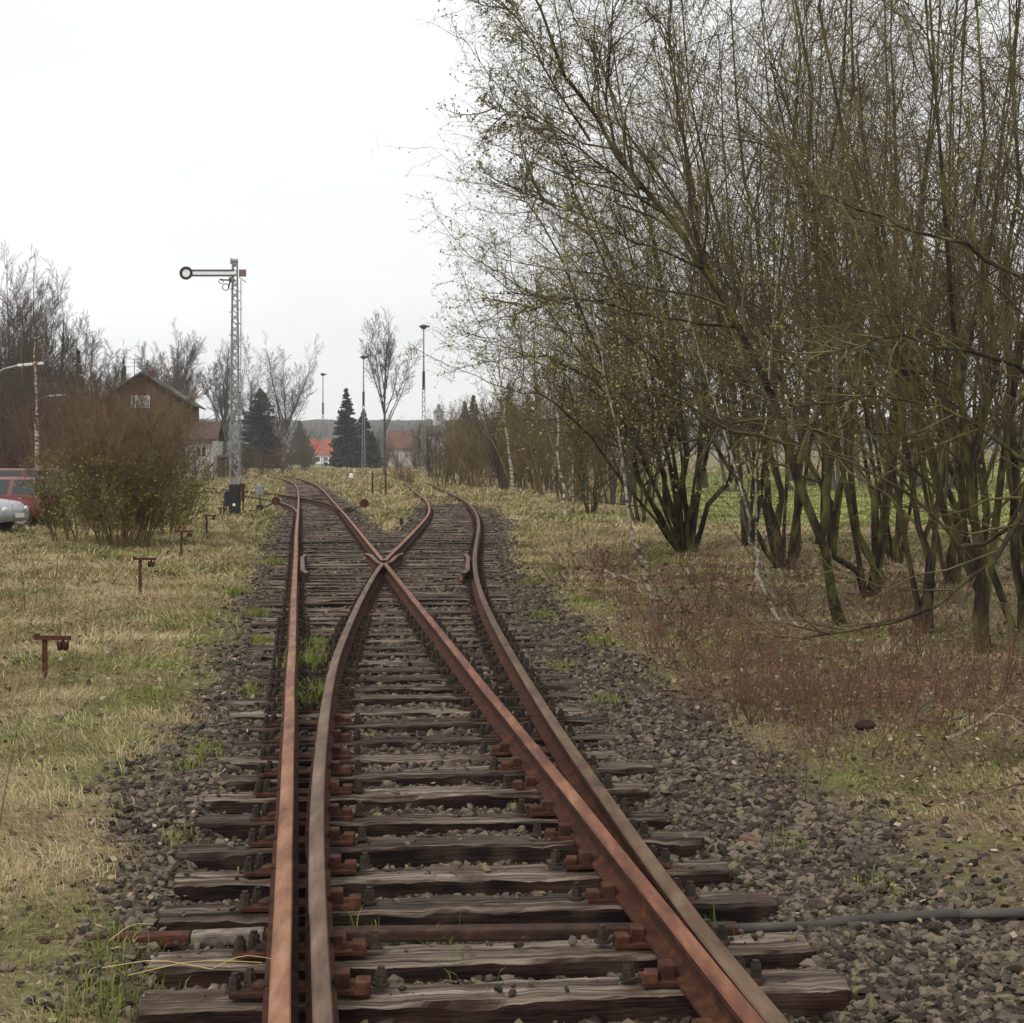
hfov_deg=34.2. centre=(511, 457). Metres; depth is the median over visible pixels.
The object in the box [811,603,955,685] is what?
shrub
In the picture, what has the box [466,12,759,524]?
tree
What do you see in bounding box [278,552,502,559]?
sleeper
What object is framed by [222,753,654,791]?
sleeper
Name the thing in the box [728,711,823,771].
weed stalk
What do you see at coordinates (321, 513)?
sleeper
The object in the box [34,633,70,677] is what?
wire post
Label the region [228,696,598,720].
sleeper
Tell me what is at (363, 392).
lamp mast
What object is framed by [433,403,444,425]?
church tower
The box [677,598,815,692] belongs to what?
shrub
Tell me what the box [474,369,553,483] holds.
shrub
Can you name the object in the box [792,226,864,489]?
tree
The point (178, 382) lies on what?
tree
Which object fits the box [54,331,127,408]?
tree
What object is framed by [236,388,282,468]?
spruce
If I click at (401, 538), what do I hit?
sleeper
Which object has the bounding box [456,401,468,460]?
spruce
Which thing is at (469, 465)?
shrub
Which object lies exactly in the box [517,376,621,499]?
shrub
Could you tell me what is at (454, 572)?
sleeper
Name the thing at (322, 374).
lamp mast
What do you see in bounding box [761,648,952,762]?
shrub
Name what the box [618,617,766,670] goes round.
shrub
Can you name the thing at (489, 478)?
shrub
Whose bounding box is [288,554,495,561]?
sleeper
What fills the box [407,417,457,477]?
shrub
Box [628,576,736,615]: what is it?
shrub
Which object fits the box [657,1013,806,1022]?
sleeper
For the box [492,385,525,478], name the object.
spruce
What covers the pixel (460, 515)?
sleeper
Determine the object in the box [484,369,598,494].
shrub
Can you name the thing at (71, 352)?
tree
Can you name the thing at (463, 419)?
shrub
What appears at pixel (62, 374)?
tree
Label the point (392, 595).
sleeper
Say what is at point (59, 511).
shrub
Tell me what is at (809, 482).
tree
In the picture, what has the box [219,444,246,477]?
shrub
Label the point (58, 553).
weed stalk
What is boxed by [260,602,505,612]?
sleeper
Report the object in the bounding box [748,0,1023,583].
tree
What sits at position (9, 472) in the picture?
parked car
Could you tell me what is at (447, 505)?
sleeper
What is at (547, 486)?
tree
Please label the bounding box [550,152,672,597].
birch
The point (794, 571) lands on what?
shrub
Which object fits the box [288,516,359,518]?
sleeper
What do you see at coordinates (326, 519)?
sleeper
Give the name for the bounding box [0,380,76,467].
shrub
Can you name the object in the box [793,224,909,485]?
tree
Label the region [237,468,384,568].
rail
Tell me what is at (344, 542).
sleeper
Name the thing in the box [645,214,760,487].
tree
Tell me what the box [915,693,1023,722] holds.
fallen branch
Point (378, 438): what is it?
shrub
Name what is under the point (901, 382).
tree
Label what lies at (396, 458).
shrub
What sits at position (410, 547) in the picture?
sleeper
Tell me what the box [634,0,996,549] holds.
tree
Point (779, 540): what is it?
tree
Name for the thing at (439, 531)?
sleeper
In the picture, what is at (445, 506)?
sleeper
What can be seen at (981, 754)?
shrub
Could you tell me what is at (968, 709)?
shrub
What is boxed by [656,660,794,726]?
shrub
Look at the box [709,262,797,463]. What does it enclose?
tree
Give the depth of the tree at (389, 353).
159.72 m
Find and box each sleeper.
[136,954,850,1022]
[146,919,816,988]
[157,877,777,931]
[173,845,730,903]
[174,819,705,870]
[186,772,648,813]
[194,796,669,840]
[211,739,618,770]
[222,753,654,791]
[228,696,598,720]
[229,684,582,706]
[230,707,608,734]
[233,722,626,750]
[237,635,545,651]
[237,674,577,696]
[244,624,535,638]
[244,643,547,660]
[245,658,554,678]
[247,651,552,667]
[248,666,569,687]
[250,619,529,633]
[251,614,521,628]
[252,611,515,621]
[254,593,510,602]
[254,630,530,645]
[256,580,505,589]
[257,597,512,608]
[258,584,500,592]
[259,577,505,585]
[260,571,498,579]
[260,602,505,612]
[264,575,493,582]
[264,605,518,617]
[265,568,497,576]
[266,587,503,596]
[268,550,497,557]
[269,562,500,569]
[269,590,508,598]
[271,565,503,572]
[271,567,502,573]
[272,543,495,549]
[274,531,496,536]
[275,545,499,550]
[275,560,497,566]
[276,538,493,543]
[277,539,494,545]
[278,547,495,553]
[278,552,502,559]
[279,526,369,530]
[279,558,498,564]
[280,524,368,527]
[280,536,489,541]
[280,542,497,547]
[282,522,364,526]
[282,534,490,538]
[283,522,358,524]
[283,530,499,534]
[283,549,494,554]
[284,527,492,531]
[286,487,324,487]
[286,534,497,539]
[287,493,333,493]
[287,510,335,513]
[287,521,361,523]
[287,526,369,529]
[287,556,497,563]
[288,491,330,491]
[288,492,331,492]
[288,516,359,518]
[288,528,484,532]
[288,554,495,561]
[289,494,334,494]
[289,537,492,541]
[289,542,484,546]
[290,495,335,495]
[290,520,355,522]
[290,532,490,536]
[292,529,495,532]
[293,511,350,514]
[293,513,351,515]
[293,514,353,517]
[295,496,336,496]
[295,517,361,520]
[301,497,337,497]
[306,498,339,498]
[406,524,494,527]
[406,526,483,528]
[408,522,493,526]
[409,522,484,524]
[411,520,491,523]
[411,524,494,526]
[414,517,490,520]
[414,519,492,522]
[416,510,484,512]
[417,507,480,509]
[417,511,484,513]
[418,505,476,505]
[418,506,476,506]
[418,509,481,511]
[418,514,487,517]
[419,516,489,518]
[434,508,479,508]
[436,513,488,515]
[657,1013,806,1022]
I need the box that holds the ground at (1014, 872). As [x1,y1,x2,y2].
[0,416,1023,1022]
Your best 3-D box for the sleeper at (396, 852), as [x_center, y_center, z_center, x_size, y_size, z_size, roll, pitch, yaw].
[-0.351,1.987,8.442,2.679,0.251,0.273,0,0,-6]
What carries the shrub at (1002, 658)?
on the ground at (1014, 872)
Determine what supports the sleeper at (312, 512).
on the ground at (1014, 872)
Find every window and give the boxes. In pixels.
[131,395,149,407]
[196,446,206,456]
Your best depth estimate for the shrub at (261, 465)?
179.77 m
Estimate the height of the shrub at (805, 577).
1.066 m
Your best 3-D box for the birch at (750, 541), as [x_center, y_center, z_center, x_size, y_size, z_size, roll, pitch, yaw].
[2.229,-0.407,19.147,2.045,4.829,1.703,0,0,-18]
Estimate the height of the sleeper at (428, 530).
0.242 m
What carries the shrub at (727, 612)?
on the ground at (1014, 872)
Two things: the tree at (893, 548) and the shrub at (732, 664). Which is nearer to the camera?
the shrub at (732, 664)
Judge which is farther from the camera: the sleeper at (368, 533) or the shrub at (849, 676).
the sleeper at (368, 533)
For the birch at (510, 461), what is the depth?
87.91 m
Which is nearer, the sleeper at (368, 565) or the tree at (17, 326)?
the sleeper at (368, 565)
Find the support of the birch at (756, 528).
on the ground at (1014, 872)
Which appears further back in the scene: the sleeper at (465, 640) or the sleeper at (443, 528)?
the sleeper at (443, 528)
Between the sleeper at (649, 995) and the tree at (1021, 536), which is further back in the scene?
the tree at (1021, 536)
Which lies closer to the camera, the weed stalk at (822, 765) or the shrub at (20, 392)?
the weed stalk at (822, 765)
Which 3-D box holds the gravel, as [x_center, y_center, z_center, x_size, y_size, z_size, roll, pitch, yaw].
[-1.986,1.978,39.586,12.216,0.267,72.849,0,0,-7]
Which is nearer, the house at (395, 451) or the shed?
the shed
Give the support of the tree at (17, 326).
on the ground at (1014, 872)
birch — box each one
[0,292,70,467]
[476,317,514,493]
[509,272,601,517]
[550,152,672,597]
[559,368,594,512]
[608,222,783,627]
[675,152,830,625]
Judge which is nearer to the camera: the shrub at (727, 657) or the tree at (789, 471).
the shrub at (727, 657)
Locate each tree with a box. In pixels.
[0,241,70,451]
[0,244,88,419]
[0,264,55,392]
[0,285,102,391]
[0,288,109,420]
[0,296,59,448]
[0,332,73,467]
[0,344,36,376]
[30,367,81,467]
[31,368,77,441]
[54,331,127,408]
[119,316,222,401]
[194,330,278,454]
[234,365,276,443]
[249,331,324,467]
[357,306,422,475]
[372,0,883,552]
[411,0,1016,624]
[431,0,1012,569]
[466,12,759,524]
[466,246,658,514]
[484,271,577,490]
[490,0,1023,597]
[519,265,615,486]
[533,0,1023,633]
[550,224,691,478]
[553,274,622,490]
[577,0,894,546]
[593,244,696,487]
[605,0,1023,655]
[631,248,739,490]
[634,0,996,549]
[636,0,1023,689]
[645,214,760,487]
[658,0,1023,563]
[675,223,821,491]
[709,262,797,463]
[710,166,863,490]
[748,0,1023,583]
[772,0,1023,631]
[774,248,875,485]
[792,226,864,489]
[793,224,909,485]
[811,206,972,488]
[842,0,1023,563]
[846,248,943,482]
[889,266,1020,484]
[907,163,1020,488]
[938,191,1023,488]
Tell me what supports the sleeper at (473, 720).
on the ground at (1014, 872)
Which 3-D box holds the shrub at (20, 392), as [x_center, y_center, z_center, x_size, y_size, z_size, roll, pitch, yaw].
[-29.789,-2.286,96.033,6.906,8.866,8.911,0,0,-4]
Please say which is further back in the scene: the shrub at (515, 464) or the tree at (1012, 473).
the shrub at (515, 464)
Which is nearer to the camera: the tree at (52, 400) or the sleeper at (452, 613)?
the sleeper at (452, 613)
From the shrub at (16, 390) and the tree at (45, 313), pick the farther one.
the tree at (45, 313)
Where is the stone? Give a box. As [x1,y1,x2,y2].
[854,719,875,729]
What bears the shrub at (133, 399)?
on the ground at (1014, 872)
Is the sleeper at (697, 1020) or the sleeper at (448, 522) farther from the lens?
the sleeper at (448, 522)
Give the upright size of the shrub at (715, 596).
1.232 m
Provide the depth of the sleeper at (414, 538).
38.96 m
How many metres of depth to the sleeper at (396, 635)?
18.33 m
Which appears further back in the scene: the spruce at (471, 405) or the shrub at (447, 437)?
the spruce at (471, 405)
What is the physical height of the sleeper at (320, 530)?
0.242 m
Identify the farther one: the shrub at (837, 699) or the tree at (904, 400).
the tree at (904, 400)
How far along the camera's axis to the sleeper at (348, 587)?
25.06 m
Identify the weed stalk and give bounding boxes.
[0,560,39,611]
[0,709,32,825]
[8,500,78,591]
[33,571,62,643]
[72,575,90,635]
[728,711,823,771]
[732,700,843,803]
[912,579,1022,701]
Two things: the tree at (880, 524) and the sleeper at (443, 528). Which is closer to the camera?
the tree at (880, 524)
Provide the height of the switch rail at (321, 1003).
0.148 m
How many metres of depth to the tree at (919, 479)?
113.94 m
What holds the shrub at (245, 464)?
on the ground at (1014, 872)
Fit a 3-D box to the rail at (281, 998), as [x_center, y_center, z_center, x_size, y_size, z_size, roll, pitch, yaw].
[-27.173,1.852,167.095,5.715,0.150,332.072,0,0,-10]
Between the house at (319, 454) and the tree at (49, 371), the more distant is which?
the house at (319, 454)
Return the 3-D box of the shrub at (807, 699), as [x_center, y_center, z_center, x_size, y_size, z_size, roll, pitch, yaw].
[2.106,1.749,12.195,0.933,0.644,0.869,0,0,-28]
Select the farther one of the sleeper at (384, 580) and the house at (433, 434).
the house at (433, 434)
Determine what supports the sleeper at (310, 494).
on the ground at (1014, 872)
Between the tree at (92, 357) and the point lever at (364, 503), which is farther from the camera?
the tree at (92, 357)
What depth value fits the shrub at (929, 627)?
15.88 m
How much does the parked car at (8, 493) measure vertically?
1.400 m
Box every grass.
[20,556,915,1022]
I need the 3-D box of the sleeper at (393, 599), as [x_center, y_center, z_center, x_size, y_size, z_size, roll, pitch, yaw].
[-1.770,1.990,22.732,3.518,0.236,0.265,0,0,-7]
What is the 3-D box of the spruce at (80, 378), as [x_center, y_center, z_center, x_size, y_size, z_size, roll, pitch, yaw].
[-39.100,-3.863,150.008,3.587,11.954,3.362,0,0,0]
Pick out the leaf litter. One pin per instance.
(734, 761)
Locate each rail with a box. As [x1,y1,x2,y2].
[179,489,297,516]
[202,487,338,512]
[235,470,299,1022]
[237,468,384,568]
[299,554,310,581]
[304,553,383,1022]
[384,482,430,562]
[384,553,764,1022]
[427,482,788,1022]
[459,554,471,581]
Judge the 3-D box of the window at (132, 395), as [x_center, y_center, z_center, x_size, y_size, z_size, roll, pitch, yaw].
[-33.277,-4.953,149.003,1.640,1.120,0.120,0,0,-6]
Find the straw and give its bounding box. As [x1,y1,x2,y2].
[102,923,270,975]
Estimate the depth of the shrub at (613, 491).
65.68 m
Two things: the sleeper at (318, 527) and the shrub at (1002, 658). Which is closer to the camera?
the shrub at (1002, 658)
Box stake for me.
[385,471,386,494]
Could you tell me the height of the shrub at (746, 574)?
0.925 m
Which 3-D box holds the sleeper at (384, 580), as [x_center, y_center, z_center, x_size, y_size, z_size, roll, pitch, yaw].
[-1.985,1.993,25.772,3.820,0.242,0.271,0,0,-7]
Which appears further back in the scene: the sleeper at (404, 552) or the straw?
the sleeper at (404, 552)
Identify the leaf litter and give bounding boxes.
[0,527,1023,1022]
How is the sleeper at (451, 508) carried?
on the ground at (1014, 872)
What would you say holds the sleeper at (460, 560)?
on the ground at (1014, 872)
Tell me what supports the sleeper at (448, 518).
on the ground at (1014, 872)
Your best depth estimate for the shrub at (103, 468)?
35.24 m
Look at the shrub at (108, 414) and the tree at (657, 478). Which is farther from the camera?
the tree at (657, 478)
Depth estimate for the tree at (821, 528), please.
18.25 m
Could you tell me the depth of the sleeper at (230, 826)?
8.98 m
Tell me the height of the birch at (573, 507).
5.482 m
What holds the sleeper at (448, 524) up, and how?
on the ground at (1014, 872)
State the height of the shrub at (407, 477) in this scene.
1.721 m
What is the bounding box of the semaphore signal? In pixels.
[179,258,245,515]
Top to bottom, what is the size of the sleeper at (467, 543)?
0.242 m
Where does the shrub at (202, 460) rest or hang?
on the ground at (1014, 872)
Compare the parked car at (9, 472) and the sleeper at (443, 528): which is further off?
the parked car at (9, 472)
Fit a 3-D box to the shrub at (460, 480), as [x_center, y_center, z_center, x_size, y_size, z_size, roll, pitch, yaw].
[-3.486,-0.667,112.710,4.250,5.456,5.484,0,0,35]
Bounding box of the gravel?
[0,499,1023,1022]
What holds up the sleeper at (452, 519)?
on the ground at (1014, 872)
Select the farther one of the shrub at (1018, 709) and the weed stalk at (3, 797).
the shrub at (1018, 709)
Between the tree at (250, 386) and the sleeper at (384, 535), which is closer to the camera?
the sleeper at (384, 535)
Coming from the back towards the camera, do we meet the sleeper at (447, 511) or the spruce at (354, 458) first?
the spruce at (354, 458)
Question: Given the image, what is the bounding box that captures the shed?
[217,455,230,477]
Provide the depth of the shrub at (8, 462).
65.73 m
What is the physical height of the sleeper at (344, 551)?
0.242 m
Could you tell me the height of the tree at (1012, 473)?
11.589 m
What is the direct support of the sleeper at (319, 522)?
on the ground at (1014, 872)
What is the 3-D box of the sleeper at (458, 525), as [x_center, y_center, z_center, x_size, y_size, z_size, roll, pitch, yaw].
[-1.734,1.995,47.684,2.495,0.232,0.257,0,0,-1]
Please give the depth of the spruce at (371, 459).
269.47 m
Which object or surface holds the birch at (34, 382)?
on the ground at (1014, 872)
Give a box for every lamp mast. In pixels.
[320,373,325,468]
[360,355,368,472]
[419,324,429,477]
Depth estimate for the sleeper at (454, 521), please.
50.30 m
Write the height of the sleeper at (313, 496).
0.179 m
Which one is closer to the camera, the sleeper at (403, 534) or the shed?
the sleeper at (403, 534)
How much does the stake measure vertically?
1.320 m
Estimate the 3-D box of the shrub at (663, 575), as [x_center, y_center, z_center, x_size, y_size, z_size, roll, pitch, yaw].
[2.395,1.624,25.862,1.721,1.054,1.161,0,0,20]
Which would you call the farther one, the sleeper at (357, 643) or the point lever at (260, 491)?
the point lever at (260, 491)
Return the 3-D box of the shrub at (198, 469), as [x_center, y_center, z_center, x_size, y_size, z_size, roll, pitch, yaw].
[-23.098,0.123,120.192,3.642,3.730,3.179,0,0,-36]
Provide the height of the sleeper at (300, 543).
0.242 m
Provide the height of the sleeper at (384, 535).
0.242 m
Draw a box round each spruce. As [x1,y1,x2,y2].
[73,350,89,430]
[119,358,126,383]
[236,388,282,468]
[282,421,318,464]
[324,388,357,467]
[345,409,380,467]
[358,431,382,467]
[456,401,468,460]
[463,395,487,464]
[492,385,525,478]
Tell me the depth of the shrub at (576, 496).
69.81 m
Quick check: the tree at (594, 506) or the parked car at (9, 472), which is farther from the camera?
the tree at (594, 506)
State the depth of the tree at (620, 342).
87.03 m
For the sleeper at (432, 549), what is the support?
on the ground at (1014, 872)
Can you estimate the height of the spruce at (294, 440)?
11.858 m
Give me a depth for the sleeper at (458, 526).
46.92 m
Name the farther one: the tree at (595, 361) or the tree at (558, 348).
the tree at (595, 361)
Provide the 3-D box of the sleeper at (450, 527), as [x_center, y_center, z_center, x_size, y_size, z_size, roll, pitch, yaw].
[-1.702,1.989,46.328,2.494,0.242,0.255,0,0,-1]
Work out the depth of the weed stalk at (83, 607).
17.83 m
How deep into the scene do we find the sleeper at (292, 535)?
40.67 m
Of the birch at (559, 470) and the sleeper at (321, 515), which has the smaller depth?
the birch at (559, 470)
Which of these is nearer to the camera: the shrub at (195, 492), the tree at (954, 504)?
the tree at (954, 504)
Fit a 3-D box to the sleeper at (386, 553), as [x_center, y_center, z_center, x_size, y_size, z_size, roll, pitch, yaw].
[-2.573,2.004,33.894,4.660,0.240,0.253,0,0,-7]
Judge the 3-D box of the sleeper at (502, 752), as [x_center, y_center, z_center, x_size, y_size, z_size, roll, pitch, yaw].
[-0.663,2.002,10.925,2.773,0.254,0.253,0,0,-7]
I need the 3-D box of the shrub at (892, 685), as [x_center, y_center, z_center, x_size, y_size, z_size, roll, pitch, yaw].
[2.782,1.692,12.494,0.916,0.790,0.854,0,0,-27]
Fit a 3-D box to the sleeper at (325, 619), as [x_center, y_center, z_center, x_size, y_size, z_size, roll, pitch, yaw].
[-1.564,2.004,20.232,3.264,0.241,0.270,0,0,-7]
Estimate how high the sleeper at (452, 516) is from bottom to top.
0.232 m
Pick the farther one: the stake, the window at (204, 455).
the window at (204, 455)
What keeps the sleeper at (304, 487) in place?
on the ground at (1014, 872)
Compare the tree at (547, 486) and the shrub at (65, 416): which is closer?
the shrub at (65, 416)
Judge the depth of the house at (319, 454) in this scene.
479.05 m
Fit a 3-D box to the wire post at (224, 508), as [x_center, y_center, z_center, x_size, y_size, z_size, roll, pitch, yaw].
[-9.362,1.870,53.850,0.290,0.512,0.082,0,0,4]
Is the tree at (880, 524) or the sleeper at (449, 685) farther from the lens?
the tree at (880, 524)
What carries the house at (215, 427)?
on the ground at (1014, 872)
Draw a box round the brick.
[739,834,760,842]
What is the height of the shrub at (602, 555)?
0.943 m
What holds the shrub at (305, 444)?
on the ground at (1014, 872)
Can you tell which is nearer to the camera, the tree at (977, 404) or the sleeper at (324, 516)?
the sleeper at (324, 516)
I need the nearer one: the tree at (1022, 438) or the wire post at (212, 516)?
the wire post at (212, 516)
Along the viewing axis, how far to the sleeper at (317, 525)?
47.58 m
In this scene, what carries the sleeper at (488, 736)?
on the ground at (1014, 872)
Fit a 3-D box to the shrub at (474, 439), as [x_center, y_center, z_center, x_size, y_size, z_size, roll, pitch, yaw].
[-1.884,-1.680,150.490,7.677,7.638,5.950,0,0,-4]
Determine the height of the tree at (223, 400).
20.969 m
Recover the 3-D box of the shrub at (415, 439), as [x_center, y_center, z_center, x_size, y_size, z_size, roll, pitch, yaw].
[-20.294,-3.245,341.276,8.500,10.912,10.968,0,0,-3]
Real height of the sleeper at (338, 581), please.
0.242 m
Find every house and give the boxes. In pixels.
[97,370,204,453]
[156,421,224,477]
[307,439,333,463]
[386,431,421,464]
[420,426,446,459]
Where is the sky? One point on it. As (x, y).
(142, 142)
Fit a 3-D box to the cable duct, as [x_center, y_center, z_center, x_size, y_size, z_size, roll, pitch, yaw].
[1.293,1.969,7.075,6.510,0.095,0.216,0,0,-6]
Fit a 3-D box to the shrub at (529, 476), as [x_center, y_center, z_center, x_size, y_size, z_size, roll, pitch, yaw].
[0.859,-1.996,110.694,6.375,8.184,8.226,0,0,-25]
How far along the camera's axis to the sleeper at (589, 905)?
7.17 m
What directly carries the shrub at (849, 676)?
on the ground at (1014, 872)
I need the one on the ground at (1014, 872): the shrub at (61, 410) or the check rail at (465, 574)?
the shrub at (61, 410)
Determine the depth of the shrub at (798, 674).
13.32 m
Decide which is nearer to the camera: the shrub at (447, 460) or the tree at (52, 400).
the shrub at (447, 460)
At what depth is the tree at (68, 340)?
136.03 m
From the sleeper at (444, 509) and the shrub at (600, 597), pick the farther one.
the sleeper at (444, 509)
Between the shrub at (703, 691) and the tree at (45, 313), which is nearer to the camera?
the shrub at (703, 691)
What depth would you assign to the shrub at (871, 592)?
21.58 m
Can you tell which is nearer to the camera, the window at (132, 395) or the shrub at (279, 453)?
the window at (132, 395)
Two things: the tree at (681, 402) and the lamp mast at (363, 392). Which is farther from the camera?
the lamp mast at (363, 392)
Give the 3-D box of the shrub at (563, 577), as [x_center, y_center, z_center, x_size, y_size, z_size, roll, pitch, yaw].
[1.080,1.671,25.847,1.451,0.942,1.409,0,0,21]
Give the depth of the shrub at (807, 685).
12.61 m
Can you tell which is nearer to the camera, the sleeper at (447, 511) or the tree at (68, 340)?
the sleeper at (447, 511)
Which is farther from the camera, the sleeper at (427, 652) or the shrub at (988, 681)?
the sleeper at (427, 652)
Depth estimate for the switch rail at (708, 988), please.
7.63 m
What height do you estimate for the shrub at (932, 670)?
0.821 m
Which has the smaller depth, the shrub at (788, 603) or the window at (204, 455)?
the shrub at (788, 603)
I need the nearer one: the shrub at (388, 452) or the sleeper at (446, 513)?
the sleeper at (446, 513)
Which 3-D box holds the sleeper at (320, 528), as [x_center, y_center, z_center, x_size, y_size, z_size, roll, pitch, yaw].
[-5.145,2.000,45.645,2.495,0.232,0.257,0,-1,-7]
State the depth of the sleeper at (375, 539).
39.44 m
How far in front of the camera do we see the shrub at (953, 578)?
22.50 m
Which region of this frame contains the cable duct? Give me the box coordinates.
[35,909,1023,947]
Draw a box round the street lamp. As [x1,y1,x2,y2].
[0,362,43,371]
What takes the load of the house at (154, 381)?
on the ground at (1014, 872)
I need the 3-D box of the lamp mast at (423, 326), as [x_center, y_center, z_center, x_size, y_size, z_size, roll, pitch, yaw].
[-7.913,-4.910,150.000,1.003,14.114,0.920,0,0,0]
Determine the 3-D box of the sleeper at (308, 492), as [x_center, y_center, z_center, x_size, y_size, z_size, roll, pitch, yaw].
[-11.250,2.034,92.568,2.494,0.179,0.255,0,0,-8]
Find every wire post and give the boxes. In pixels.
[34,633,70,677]
[133,556,155,594]
[176,529,192,554]
[204,514,215,533]
[218,507,226,515]
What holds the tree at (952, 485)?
on the ground at (1014, 872)
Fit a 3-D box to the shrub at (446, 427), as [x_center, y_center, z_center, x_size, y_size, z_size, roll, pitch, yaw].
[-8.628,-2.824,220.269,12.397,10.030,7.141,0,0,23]
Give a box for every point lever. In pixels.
[249,483,279,511]
[345,499,368,513]
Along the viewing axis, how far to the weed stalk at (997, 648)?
13.47 m
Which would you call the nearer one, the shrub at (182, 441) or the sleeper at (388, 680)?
the sleeper at (388, 680)
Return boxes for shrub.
[0,351,95,467]
[0,353,69,467]
[0,358,136,497]
[0,367,126,473]
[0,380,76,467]
[0,396,62,467]
[6,430,140,542]
[10,359,127,481]
[17,338,213,548]
[31,388,158,521]
[32,389,165,469]
[70,364,201,521]
[101,379,209,461]
[120,436,226,535]
[139,404,226,490]
[179,441,209,481]
[195,448,224,481]
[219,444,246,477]
[221,436,256,474]
[248,438,283,474]
[270,436,304,472]
[271,414,299,458]
[290,417,327,466]
[291,441,312,470]
[353,422,395,451]
[370,433,404,466]
[386,442,411,468]
[386,460,408,482]
[393,415,428,466]
[398,467,420,483]
[404,443,424,469]
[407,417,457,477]
[407,431,443,469]
[409,400,490,469]
[412,424,473,487]
[418,412,499,485]
[426,402,474,475]
[427,392,542,487]
[429,394,490,471]
[439,395,503,486]
[440,390,555,488]
[452,398,515,478]
[465,382,566,491]
[471,392,542,479]
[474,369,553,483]
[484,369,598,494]
[487,365,564,484]
[512,345,644,501]
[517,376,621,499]
[532,537,628,583]
[537,341,694,505]
[560,529,649,569]
[584,551,644,602]
[607,530,718,584]
[608,587,675,623]
[615,562,707,651]
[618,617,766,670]
[623,592,771,643]
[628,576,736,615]
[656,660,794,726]
[661,629,837,724]
[663,631,767,703]
[664,542,781,615]
[668,539,755,584]
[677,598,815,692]
[690,632,769,676]
[703,580,804,648]
[704,540,815,602]
[704,624,833,706]
[724,647,908,717]
[737,603,827,665]
[744,659,848,728]
[745,626,827,688]
[746,567,841,617]
[760,637,888,696]
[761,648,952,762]
[764,598,876,654]
[766,534,866,583]
[774,588,902,705]
[794,657,891,733]
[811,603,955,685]
[830,637,932,719]
[833,577,953,638]
[838,549,922,611]
[859,622,986,699]
[860,536,969,603]
[874,628,1023,739]
[895,571,989,662]
[905,682,1023,775]
[908,649,1023,697]
[926,637,1023,722]
[953,584,1023,684]
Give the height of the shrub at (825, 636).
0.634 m
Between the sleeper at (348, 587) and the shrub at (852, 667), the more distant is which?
the sleeper at (348, 587)
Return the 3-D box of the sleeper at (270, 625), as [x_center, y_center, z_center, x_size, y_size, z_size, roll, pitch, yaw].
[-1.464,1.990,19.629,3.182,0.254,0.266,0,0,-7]
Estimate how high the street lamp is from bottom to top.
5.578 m
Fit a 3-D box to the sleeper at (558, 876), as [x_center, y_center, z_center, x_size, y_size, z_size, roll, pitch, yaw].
[-0.269,1.984,7.843,2.619,0.254,0.269,0,0,-5]
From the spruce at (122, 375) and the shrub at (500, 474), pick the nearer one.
the shrub at (500, 474)
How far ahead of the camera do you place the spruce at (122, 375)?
174.90 m
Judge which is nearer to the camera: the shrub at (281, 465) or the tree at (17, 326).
the tree at (17, 326)
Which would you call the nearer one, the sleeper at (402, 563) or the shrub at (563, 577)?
the shrub at (563, 577)
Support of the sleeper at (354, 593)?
on the ground at (1014, 872)
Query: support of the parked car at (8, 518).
on the ground at (1014, 872)
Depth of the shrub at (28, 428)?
63.62 m
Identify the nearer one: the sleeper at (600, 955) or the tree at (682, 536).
the sleeper at (600, 955)
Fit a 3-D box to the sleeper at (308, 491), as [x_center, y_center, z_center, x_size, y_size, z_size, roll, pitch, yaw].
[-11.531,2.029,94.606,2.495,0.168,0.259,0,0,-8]
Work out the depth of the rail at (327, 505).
71.05 m
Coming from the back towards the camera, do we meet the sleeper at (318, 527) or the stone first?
the sleeper at (318, 527)
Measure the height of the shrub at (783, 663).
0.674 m
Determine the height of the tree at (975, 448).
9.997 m
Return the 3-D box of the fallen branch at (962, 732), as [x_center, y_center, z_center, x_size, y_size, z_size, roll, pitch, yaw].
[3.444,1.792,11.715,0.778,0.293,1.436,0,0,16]
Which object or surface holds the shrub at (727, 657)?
on the ground at (1014, 872)
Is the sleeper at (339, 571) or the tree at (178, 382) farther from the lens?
the tree at (178, 382)
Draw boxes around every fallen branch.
[604,569,686,598]
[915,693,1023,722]
[922,780,1023,808]
[942,696,1023,739]
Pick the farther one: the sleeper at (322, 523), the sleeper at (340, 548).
the sleeper at (322, 523)
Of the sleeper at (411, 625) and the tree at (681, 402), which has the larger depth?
the tree at (681, 402)
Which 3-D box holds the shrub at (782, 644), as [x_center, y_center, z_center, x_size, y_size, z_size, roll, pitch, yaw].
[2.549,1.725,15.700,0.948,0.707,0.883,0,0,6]
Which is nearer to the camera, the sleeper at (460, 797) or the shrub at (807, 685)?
the sleeper at (460, 797)
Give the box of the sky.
[0,0,1023,420]
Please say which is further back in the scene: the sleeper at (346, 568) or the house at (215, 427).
the house at (215, 427)
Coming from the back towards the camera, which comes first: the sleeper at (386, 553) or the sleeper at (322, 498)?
the sleeper at (322, 498)
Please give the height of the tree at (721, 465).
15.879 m
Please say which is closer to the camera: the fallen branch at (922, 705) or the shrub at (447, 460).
the fallen branch at (922, 705)
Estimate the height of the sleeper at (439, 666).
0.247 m
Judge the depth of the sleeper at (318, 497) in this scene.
80.25 m
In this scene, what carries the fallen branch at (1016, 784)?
on the ground at (1014, 872)
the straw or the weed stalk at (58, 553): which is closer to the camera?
the straw
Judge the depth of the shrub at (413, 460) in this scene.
239.64 m
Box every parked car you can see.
[0,468,67,504]
[0,477,68,527]
[0,498,29,531]
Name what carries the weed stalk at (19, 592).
on the ground at (1014, 872)

